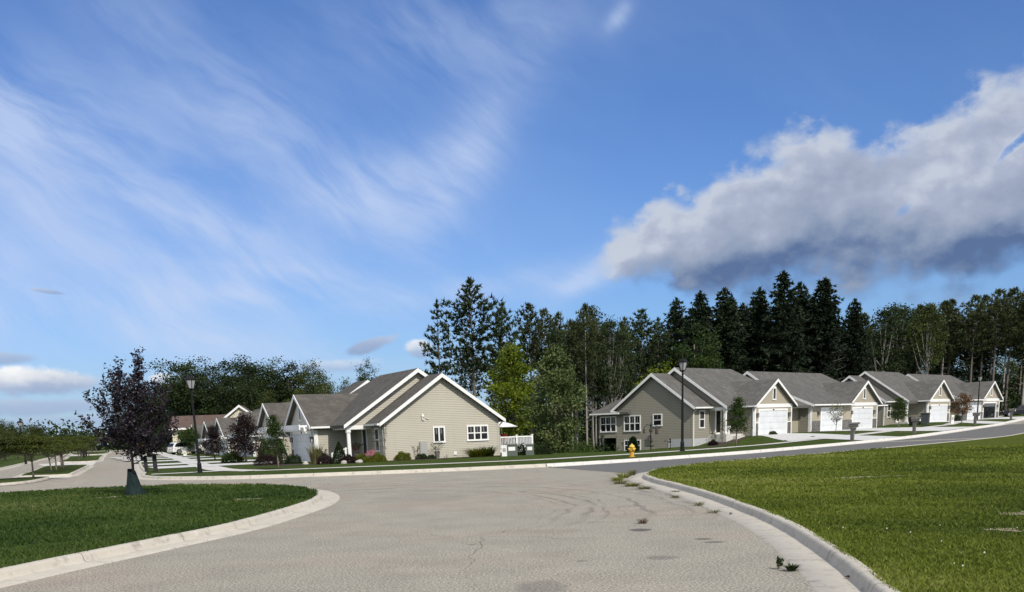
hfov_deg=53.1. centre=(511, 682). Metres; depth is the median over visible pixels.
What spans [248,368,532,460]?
duplex house
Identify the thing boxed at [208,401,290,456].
duplex house
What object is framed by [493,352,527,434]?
woodland tree
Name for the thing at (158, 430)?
round tree
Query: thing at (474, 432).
window
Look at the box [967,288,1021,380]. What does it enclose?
pine tree
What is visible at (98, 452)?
median lawn
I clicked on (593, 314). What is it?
woodland tree
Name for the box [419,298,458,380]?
pine tree
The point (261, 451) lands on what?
shrub
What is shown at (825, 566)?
kerb
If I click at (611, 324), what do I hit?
woodland tree
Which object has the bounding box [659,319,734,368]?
maple tree
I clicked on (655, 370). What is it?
maple tree
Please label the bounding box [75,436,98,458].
locust tree
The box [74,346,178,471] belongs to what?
plum tree
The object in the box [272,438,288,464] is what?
cone shrub
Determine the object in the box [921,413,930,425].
wheeled bin
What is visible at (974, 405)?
garage door
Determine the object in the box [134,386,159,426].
oak tree
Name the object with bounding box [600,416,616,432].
window
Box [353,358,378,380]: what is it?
oak tree
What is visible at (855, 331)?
spruce tree
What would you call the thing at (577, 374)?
woodland tree
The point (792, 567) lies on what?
gutter weed
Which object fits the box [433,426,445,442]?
window
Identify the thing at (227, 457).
shrub
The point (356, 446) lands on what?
potted tree
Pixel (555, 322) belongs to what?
pine tree
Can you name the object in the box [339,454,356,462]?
shrub
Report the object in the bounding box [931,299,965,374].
pine tree
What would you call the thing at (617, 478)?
weed clump
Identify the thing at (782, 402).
duplex house
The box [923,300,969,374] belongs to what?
pine tree
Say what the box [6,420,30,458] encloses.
oak tree
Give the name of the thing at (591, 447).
bushes
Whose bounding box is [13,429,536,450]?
ground
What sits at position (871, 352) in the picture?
pine tree
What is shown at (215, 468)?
sidewalk
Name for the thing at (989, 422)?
driveway
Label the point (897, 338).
woodland tree
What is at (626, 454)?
sidewalk
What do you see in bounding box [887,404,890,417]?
window
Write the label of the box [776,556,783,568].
gutter weed
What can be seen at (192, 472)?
sidewalk
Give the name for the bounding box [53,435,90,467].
locust tree
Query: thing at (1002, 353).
pine tree
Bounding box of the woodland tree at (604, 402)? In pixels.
[588,322,621,406]
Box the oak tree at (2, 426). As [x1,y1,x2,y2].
[0,418,16,460]
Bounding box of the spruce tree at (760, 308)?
[736,286,779,371]
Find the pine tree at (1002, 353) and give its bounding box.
[987,291,1022,410]
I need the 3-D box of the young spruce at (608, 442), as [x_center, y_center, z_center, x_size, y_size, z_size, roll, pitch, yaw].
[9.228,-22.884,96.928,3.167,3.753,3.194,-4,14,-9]
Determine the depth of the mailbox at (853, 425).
72.81 m
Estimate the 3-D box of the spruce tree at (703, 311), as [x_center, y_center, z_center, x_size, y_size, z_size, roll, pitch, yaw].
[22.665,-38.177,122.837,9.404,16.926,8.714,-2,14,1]
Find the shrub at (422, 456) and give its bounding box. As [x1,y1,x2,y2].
[417,453,428,459]
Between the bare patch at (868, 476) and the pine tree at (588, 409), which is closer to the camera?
the bare patch at (868, 476)
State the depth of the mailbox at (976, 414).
103.19 m
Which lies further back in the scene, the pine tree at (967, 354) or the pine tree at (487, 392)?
the pine tree at (967, 354)
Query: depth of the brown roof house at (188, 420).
145.91 m
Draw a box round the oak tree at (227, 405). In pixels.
[197,372,247,414]
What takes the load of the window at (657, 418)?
in the duplex house at (782, 402)
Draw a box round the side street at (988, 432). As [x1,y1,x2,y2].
[551,423,1023,473]
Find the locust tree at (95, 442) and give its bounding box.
[83,435,99,455]
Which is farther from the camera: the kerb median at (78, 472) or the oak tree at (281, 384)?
the oak tree at (281, 384)
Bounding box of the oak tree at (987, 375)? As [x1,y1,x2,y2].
[962,353,1005,388]
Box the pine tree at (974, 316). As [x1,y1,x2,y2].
[948,294,995,381]
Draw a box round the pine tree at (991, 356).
[974,313,1007,380]
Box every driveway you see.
[115,455,188,458]
[127,456,210,459]
[134,458,220,461]
[141,459,255,465]
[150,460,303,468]
[759,433,899,440]
[831,427,967,430]
[941,421,1001,423]
[973,416,1023,419]
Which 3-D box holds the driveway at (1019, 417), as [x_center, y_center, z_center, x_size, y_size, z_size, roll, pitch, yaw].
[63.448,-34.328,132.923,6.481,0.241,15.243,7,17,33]
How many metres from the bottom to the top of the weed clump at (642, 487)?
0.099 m
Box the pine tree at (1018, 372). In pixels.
[1013,350,1023,374]
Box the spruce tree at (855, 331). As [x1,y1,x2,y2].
[831,298,874,381]
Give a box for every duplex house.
[191,409,259,453]
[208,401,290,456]
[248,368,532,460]
[589,367,887,450]
[842,371,1003,425]
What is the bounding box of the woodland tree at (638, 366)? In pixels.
[627,344,656,392]
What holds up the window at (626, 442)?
in the duplex house at (782, 402)
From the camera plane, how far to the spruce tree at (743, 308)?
132.52 m
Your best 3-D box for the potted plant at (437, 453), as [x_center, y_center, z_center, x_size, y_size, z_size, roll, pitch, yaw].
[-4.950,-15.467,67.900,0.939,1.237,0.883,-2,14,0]
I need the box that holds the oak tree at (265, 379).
[224,358,287,405]
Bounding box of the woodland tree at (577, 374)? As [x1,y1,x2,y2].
[559,324,591,448]
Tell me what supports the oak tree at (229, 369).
on the lawn at (525, 459)
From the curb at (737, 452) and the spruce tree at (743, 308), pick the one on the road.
the curb at (737, 452)
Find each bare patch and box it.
[841,475,905,477]
[984,528,1020,531]
[998,511,1023,514]
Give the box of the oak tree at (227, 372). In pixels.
[212,354,269,409]
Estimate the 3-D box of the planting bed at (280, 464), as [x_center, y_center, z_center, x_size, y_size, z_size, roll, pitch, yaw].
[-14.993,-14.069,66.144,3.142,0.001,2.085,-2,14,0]
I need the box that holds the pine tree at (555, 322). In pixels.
[545,316,564,414]
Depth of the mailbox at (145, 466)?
60.98 m
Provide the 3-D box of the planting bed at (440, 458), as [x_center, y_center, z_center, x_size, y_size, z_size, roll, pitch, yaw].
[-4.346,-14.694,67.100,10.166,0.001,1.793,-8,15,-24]
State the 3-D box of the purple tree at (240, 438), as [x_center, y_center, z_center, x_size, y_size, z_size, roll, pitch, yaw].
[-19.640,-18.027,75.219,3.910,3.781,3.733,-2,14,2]
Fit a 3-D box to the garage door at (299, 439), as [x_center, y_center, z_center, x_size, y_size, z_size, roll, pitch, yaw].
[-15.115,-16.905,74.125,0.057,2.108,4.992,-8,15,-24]
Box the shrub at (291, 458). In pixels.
[284,453,302,463]
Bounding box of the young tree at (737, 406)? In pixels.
[726,395,756,445]
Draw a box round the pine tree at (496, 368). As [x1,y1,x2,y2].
[487,341,506,397]
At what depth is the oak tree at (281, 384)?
190.92 m
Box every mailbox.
[142,454,148,471]
[152,451,157,471]
[848,422,859,440]
[911,417,920,433]
[972,412,980,424]
[1009,409,1015,419]
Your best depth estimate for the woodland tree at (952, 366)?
170.78 m
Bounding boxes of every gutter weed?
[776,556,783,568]
[780,563,801,570]
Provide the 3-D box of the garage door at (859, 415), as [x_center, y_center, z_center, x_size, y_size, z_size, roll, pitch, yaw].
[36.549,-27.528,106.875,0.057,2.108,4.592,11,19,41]
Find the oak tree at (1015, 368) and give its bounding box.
[998,354,1023,408]
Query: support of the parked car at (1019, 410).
on the driveway at (1019, 417)
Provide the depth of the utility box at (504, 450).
67.16 m
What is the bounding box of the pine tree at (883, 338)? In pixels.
[869,325,911,361]
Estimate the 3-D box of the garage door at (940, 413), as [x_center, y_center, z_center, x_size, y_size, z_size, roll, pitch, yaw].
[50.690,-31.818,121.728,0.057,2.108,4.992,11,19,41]
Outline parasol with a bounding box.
[499,422,516,430]
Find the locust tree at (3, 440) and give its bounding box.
[0,434,36,458]
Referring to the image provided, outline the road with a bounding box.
[0,420,1023,591]
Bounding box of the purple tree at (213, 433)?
[196,423,225,459]
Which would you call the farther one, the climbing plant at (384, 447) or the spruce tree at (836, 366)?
the spruce tree at (836, 366)
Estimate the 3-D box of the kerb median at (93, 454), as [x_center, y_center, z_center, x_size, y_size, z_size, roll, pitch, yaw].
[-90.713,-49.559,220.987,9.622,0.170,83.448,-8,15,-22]
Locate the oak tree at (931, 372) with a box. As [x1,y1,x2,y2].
[922,356,963,374]
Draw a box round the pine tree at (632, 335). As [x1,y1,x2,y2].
[610,316,644,391]
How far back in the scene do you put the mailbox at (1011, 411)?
123.24 m
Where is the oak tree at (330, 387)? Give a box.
[309,372,337,393]
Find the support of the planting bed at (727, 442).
on the lawn at (525, 459)
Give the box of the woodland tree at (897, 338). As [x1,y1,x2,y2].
[874,307,922,375]
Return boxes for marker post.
[950,415,953,423]
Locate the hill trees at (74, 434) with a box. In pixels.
[6,422,103,454]
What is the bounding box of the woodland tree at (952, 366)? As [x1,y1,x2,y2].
[929,356,968,379]
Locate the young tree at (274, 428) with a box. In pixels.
[259,413,289,468]
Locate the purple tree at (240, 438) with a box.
[219,411,264,462]
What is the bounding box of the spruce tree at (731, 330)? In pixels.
[706,287,754,374]
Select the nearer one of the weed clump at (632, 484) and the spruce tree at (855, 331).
the weed clump at (632, 484)
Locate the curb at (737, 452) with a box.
[546,418,1023,466]
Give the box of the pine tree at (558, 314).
[539,311,567,438]
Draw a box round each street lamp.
[17,420,27,463]
[184,373,202,472]
[678,357,687,450]
[977,374,982,419]
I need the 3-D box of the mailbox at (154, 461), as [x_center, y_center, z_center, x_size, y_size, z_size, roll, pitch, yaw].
[-21.058,-13.101,60.328,0.366,1.410,0.828,-7,15,-19]
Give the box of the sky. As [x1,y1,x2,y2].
[0,0,1023,444]
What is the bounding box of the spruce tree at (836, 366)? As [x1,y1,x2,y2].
[809,306,839,376]
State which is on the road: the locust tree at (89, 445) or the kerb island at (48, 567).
the kerb island at (48, 567)
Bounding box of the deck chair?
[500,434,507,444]
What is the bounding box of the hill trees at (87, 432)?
[8,418,169,453]
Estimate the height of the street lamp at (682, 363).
5.720 m
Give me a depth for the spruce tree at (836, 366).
136.62 m
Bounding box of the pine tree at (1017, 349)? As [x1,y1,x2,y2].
[1008,315,1023,414]
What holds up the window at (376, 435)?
in the duplex house at (417, 407)
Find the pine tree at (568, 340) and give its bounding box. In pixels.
[558,318,588,450]
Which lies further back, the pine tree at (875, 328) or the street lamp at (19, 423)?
the pine tree at (875, 328)
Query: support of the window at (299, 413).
in the duplex house at (417, 407)
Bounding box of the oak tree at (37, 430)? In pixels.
[27,424,46,455]
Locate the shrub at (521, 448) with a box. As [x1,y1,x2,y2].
[517,443,525,454]
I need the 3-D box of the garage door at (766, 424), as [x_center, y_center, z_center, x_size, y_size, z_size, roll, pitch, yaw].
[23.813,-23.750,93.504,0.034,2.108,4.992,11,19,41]
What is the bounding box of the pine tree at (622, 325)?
[604,320,637,395]
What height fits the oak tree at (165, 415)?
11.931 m
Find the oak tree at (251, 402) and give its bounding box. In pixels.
[230,375,273,411]
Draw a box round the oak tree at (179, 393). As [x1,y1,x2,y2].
[148,356,225,426]
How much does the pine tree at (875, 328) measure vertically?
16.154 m
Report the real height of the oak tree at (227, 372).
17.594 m
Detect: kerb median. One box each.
[0,476,48,485]
[12,464,93,477]
[54,455,105,462]
[70,451,111,454]
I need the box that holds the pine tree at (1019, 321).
[1001,288,1023,414]
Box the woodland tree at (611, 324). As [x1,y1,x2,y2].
[584,314,632,402]
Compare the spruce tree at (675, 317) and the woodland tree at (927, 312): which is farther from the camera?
the woodland tree at (927, 312)
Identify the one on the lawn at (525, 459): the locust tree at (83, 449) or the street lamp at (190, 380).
the street lamp at (190, 380)
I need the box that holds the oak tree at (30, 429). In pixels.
[19,423,43,435]
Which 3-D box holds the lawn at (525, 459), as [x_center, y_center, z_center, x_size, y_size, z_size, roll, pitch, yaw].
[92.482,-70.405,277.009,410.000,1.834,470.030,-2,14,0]
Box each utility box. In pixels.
[501,445,506,455]
[505,443,517,455]
[525,444,533,454]
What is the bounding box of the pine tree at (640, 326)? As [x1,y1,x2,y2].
[627,308,670,381]
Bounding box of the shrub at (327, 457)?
[316,453,335,464]
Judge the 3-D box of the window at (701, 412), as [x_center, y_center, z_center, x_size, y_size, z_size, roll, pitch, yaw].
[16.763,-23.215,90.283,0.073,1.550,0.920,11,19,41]
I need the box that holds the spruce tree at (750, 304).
[747,296,770,370]
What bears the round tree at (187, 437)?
on the lawn at (525, 459)
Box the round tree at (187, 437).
[174,423,200,454]
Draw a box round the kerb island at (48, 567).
[0,485,339,587]
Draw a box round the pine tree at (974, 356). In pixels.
[954,309,990,381]
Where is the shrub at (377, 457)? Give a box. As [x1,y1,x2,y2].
[369,452,386,461]
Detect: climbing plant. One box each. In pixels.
[369,424,387,454]
[720,418,727,441]
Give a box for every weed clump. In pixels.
[609,477,624,480]
[612,480,629,483]
[615,471,636,477]
[622,481,647,486]
[627,470,636,475]
[635,486,654,488]
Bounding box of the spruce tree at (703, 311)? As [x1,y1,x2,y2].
[671,290,721,368]
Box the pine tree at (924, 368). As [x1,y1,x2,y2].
[897,347,925,374]
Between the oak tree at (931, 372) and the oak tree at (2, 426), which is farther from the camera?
the oak tree at (931, 372)
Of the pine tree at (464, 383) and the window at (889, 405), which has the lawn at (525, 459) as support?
the pine tree at (464, 383)
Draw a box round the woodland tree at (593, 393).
[578,329,613,446]
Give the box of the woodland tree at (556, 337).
[534,329,574,431]
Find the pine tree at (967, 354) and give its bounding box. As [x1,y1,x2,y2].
[953,312,990,376]
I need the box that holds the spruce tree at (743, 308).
[735,302,756,367]
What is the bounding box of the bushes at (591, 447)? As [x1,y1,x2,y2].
[500,432,627,452]
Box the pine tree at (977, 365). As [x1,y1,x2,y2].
[964,350,996,380]
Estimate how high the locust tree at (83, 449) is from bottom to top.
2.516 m
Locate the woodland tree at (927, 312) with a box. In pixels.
[901,302,954,373]
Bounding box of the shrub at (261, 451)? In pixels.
[258,448,272,460]
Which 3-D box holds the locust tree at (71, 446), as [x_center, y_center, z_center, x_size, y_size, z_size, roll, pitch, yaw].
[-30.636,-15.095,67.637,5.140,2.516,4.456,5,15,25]
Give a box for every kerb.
[0,452,75,469]
[628,433,1022,591]
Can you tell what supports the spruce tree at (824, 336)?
on the lawn at (525, 459)
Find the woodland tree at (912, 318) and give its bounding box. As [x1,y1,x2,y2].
[879,303,924,374]
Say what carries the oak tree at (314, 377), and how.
on the lawn at (525, 459)
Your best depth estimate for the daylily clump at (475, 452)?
67.88 m
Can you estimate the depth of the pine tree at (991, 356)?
170.68 m
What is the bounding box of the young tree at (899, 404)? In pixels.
[884,398,910,427]
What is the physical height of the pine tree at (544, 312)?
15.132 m
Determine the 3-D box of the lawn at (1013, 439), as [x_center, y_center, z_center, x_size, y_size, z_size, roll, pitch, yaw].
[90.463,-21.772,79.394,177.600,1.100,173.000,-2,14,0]
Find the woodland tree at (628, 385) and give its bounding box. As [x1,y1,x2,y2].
[601,328,641,399]
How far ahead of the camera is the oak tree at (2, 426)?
135.23 m
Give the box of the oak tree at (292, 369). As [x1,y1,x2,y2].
[264,355,302,401]
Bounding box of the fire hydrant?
[628,443,635,456]
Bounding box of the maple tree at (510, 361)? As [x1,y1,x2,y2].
[481,341,539,435]
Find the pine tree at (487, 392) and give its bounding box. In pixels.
[480,354,499,405]
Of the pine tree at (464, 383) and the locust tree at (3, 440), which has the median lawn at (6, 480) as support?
the locust tree at (3, 440)
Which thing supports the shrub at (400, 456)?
on the planting bed at (440, 458)
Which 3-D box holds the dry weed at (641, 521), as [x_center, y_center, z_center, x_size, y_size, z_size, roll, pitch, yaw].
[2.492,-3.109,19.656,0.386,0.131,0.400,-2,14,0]
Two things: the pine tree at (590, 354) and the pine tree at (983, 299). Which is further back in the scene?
the pine tree at (983, 299)
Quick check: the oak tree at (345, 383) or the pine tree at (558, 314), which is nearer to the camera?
the pine tree at (558, 314)
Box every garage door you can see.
[294,434,311,460]
[759,410,785,434]
[821,409,841,430]
[853,408,871,428]
[930,406,946,421]
[967,403,979,419]
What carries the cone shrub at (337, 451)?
on the planting bed
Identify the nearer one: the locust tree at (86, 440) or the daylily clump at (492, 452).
the daylily clump at (492, 452)
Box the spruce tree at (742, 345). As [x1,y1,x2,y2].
[720,302,751,370]
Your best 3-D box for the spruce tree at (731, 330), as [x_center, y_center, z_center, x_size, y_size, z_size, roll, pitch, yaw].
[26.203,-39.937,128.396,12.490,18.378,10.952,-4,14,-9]
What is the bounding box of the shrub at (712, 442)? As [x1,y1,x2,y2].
[708,439,718,445]
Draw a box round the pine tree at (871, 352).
[858,338,876,369]
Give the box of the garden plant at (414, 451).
[411,446,418,459]
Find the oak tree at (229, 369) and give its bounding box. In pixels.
[197,358,273,399]
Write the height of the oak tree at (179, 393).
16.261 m
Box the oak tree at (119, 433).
[108,414,128,450]
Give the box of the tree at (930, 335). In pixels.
[906,303,953,370]
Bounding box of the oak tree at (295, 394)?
[282,388,303,402]
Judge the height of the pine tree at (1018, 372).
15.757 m
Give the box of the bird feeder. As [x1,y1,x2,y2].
[643,423,657,449]
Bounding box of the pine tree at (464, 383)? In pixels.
[453,346,490,396]
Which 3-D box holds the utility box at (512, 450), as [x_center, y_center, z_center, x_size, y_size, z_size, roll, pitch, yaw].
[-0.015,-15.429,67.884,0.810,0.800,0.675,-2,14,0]
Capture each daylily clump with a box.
[457,447,497,456]
[479,445,498,455]
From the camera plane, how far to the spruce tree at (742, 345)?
130.05 m
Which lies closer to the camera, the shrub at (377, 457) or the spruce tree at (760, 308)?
the shrub at (377, 457)
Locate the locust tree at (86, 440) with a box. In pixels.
[69,436,95,460]
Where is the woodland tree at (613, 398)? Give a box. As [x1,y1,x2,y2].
[603,373,623,403]
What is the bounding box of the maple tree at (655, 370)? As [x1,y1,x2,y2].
[618,358,687,395]
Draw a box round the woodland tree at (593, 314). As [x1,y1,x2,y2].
[575,304,607,441]
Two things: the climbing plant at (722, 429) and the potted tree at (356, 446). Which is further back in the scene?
the climbing plant at (722, 429)
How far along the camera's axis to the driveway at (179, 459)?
95.85 m
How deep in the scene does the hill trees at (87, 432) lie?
344.21 m
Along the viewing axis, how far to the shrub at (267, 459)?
66.77 m
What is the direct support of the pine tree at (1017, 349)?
on the lawn at (525, 459)
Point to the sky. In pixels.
(302, 180)
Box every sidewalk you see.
[157,451,255,470]
[159,470,228,473]
[256,416,1001,470]
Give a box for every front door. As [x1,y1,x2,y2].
[361,429,367,456]
[715,410,721,433]
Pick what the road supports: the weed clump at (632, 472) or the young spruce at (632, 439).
the weed clump at (632, 472)
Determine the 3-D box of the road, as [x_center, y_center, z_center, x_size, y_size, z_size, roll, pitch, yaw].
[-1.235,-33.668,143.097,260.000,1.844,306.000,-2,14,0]
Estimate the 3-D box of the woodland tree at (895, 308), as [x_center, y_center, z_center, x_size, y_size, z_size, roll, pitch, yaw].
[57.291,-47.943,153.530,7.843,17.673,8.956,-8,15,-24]
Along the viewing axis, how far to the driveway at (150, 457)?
119.20 m
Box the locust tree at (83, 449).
[47,436,92,468]
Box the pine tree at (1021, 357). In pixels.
[1005,345,1023,414]
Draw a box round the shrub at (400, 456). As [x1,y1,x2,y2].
[393,451,412,460]
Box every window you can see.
[298,408,301,420]
[374,428,379,451]
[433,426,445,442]
[466,425,488,440]
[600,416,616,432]
[623,415,640,431]
[624,440,640,450]
[652,414,661,425]
[699,410,704,428]
[772,386,776,399]
[863,387,865,398]
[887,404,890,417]
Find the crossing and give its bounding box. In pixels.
[39,462,95,465]
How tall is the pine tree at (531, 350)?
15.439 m
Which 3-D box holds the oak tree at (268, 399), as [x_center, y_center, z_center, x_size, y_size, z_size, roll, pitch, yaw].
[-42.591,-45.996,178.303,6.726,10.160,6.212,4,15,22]
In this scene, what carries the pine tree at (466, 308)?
on the lawn at (525, 459)
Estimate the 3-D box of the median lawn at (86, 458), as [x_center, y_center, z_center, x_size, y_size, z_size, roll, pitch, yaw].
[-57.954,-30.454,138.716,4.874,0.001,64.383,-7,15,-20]
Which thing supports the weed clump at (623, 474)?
on the road
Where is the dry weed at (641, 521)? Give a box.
[636,518,647,523]
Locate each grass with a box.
[304,441,323,463]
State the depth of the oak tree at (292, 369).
194.06 m
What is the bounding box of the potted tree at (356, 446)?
[351,442,361,455]
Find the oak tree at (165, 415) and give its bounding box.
[150,403,180,440]
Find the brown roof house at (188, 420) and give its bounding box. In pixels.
[169,405,251,453]
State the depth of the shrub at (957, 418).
120.95 m
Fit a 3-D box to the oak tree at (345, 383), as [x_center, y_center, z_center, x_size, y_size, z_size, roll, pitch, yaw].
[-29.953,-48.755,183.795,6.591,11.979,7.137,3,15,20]
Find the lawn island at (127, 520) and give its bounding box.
[0,485,312,564]
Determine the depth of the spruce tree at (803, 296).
131.43 m
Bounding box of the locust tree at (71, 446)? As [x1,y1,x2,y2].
[14,436,87,472]
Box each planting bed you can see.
[261,464,298,465]
[402,456,486,460]
[697,436,746,447]
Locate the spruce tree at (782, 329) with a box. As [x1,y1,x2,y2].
[750,270,815,372]
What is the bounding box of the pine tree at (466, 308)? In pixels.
[438,276,511,396]
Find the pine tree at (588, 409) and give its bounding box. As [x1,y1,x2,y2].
[586,341,596,437]
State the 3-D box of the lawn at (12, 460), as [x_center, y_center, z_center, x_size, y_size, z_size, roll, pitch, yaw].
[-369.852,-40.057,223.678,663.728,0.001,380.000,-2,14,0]
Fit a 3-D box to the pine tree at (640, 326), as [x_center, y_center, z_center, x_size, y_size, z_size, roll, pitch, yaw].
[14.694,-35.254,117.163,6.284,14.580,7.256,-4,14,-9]
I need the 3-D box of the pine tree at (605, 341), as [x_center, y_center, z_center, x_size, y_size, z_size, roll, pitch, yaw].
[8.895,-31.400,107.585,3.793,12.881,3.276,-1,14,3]
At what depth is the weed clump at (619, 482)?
33.21 m
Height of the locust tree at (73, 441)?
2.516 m
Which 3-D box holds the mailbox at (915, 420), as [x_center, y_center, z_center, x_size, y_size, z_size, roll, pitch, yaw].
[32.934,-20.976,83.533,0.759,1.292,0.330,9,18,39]
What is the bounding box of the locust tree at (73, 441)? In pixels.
[29,435,86,470]
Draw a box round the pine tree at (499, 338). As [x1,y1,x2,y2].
[482,301,523,405]
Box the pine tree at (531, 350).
[509,302,551,443]
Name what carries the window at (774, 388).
in the duplex house at (782, 402)
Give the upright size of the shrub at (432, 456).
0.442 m
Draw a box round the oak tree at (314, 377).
[300,358,336,393]
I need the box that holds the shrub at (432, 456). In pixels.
[428,454,435,458]
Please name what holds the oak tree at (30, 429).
on the lawn at (12, 460)
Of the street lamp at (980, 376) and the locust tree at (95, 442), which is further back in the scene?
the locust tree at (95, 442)
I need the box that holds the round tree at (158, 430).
[146,423,172,451]
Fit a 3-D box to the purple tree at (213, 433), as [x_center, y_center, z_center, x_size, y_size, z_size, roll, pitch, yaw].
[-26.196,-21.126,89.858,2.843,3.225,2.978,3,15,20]
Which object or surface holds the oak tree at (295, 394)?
on the lawn at (525, 459)
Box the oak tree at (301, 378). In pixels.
[283,360,318,399]
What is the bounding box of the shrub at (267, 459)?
[253,451,279,465]
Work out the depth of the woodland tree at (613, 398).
129.16 m
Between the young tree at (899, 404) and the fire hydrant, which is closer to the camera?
the fire hydrant
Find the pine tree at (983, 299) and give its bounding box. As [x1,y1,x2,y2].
[969,295,1004,381]
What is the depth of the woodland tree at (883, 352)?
142.42 m
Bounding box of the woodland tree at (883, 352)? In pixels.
[861,305,909,371]
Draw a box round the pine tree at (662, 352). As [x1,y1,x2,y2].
[642,317,677,373]
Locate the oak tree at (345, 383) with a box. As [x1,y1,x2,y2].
[333,377,351,392]
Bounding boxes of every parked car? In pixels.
[167,442,202,454]
[1000,405,1023,416]
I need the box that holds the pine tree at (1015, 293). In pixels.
[991,287,1023,415]
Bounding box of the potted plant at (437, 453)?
[430,440,442,458]
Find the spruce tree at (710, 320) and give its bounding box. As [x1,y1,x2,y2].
[688,303,721,366]
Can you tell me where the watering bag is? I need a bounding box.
[125,469,145,495]
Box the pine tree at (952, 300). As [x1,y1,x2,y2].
[939,298,967,374]
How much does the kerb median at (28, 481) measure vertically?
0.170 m
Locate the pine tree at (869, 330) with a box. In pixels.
[858,312,879,346]
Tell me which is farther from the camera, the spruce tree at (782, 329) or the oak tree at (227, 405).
the oak tree at (227, 405)
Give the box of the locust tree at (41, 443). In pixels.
[0,434,65,477]
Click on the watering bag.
(133, 486)
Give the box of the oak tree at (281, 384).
[269,360,307,402]
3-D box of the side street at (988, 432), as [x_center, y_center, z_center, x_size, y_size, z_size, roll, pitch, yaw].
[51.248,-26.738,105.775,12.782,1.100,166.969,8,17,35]
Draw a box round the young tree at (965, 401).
[949,391,974,424]
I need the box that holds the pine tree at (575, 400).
[565,321,584,442]
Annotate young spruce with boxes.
[595,433,615,451]
[626,436,639,451]
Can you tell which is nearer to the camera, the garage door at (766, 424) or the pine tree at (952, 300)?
the garage door at (766, 424)
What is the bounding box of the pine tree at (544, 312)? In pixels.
[527,307,565,443]
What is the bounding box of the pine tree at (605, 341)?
[579,321,612,445]
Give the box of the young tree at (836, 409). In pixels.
[825,401,845,432]
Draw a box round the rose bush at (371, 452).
[365,450,374,455]
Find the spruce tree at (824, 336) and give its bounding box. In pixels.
[799,277,850,381]
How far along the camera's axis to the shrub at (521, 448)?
68.85 m
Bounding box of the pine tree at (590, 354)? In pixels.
[566,302,606,449]
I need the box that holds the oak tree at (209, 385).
[169,354,237,415]
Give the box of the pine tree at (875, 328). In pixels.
[870,323,885,370]
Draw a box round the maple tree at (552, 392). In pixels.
[517,343,591,452]
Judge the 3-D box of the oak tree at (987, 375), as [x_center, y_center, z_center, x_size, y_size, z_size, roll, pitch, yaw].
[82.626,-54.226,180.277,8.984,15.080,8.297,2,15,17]
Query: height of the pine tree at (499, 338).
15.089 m
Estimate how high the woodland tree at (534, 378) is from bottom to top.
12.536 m
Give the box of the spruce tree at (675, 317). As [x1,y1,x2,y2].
[658,296,691,371]
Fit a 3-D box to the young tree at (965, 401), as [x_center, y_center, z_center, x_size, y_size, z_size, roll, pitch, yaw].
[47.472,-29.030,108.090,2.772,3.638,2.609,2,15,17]
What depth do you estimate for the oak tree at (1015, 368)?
182.88 m
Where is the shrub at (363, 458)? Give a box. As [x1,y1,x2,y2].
[354,452,371,462]
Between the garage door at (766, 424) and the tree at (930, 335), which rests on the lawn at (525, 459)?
the tree at (930, 335)
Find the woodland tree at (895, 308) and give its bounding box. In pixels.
[871,302,924,372]
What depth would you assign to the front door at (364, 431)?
70.67 m
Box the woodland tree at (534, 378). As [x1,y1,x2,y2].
[521,340,540,401]
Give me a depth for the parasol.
71.38 m
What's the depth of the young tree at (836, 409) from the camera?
91.14 m
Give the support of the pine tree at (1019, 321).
on the lawn at (525, 459)
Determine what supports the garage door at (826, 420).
in the duplex house at (782, 402)
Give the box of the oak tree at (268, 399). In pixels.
[252,389,277,410]
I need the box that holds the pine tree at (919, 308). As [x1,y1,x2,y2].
[901,303,929,373]
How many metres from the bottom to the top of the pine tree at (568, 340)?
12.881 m
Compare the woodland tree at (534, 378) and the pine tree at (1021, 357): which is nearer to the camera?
the woodland tree at (534, 378)
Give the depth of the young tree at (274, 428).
57.12 m
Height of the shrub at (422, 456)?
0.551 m
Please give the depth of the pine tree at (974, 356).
168.91 m
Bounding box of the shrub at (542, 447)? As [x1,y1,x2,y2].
[534,444,552,454]
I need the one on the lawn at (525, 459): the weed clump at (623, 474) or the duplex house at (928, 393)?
the duplex house at (928, 393)
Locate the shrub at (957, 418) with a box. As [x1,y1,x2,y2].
[954,414,960,420]
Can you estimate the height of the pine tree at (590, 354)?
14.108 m
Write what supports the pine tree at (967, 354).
on the lawn at (525, 459)
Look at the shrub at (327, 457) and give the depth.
64.18 m
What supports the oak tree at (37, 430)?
on the lawn at (12, 460)
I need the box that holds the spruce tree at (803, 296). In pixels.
[782,281,826,371]
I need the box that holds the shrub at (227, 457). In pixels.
[220,451,244,463]
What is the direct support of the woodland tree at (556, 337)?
on the lawn at (525, 459)
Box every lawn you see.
[0,452,72,467]
[0,477,43,482]
[22,465,85,475]
[58,455,101,461]
[71,451,107,454]
[138,415,1023,475]
[652,433,1023,591]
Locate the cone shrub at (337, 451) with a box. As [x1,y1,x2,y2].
[330,441,348,463]
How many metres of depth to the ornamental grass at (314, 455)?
65.67 m
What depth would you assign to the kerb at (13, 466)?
110.09 m
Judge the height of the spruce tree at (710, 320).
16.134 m

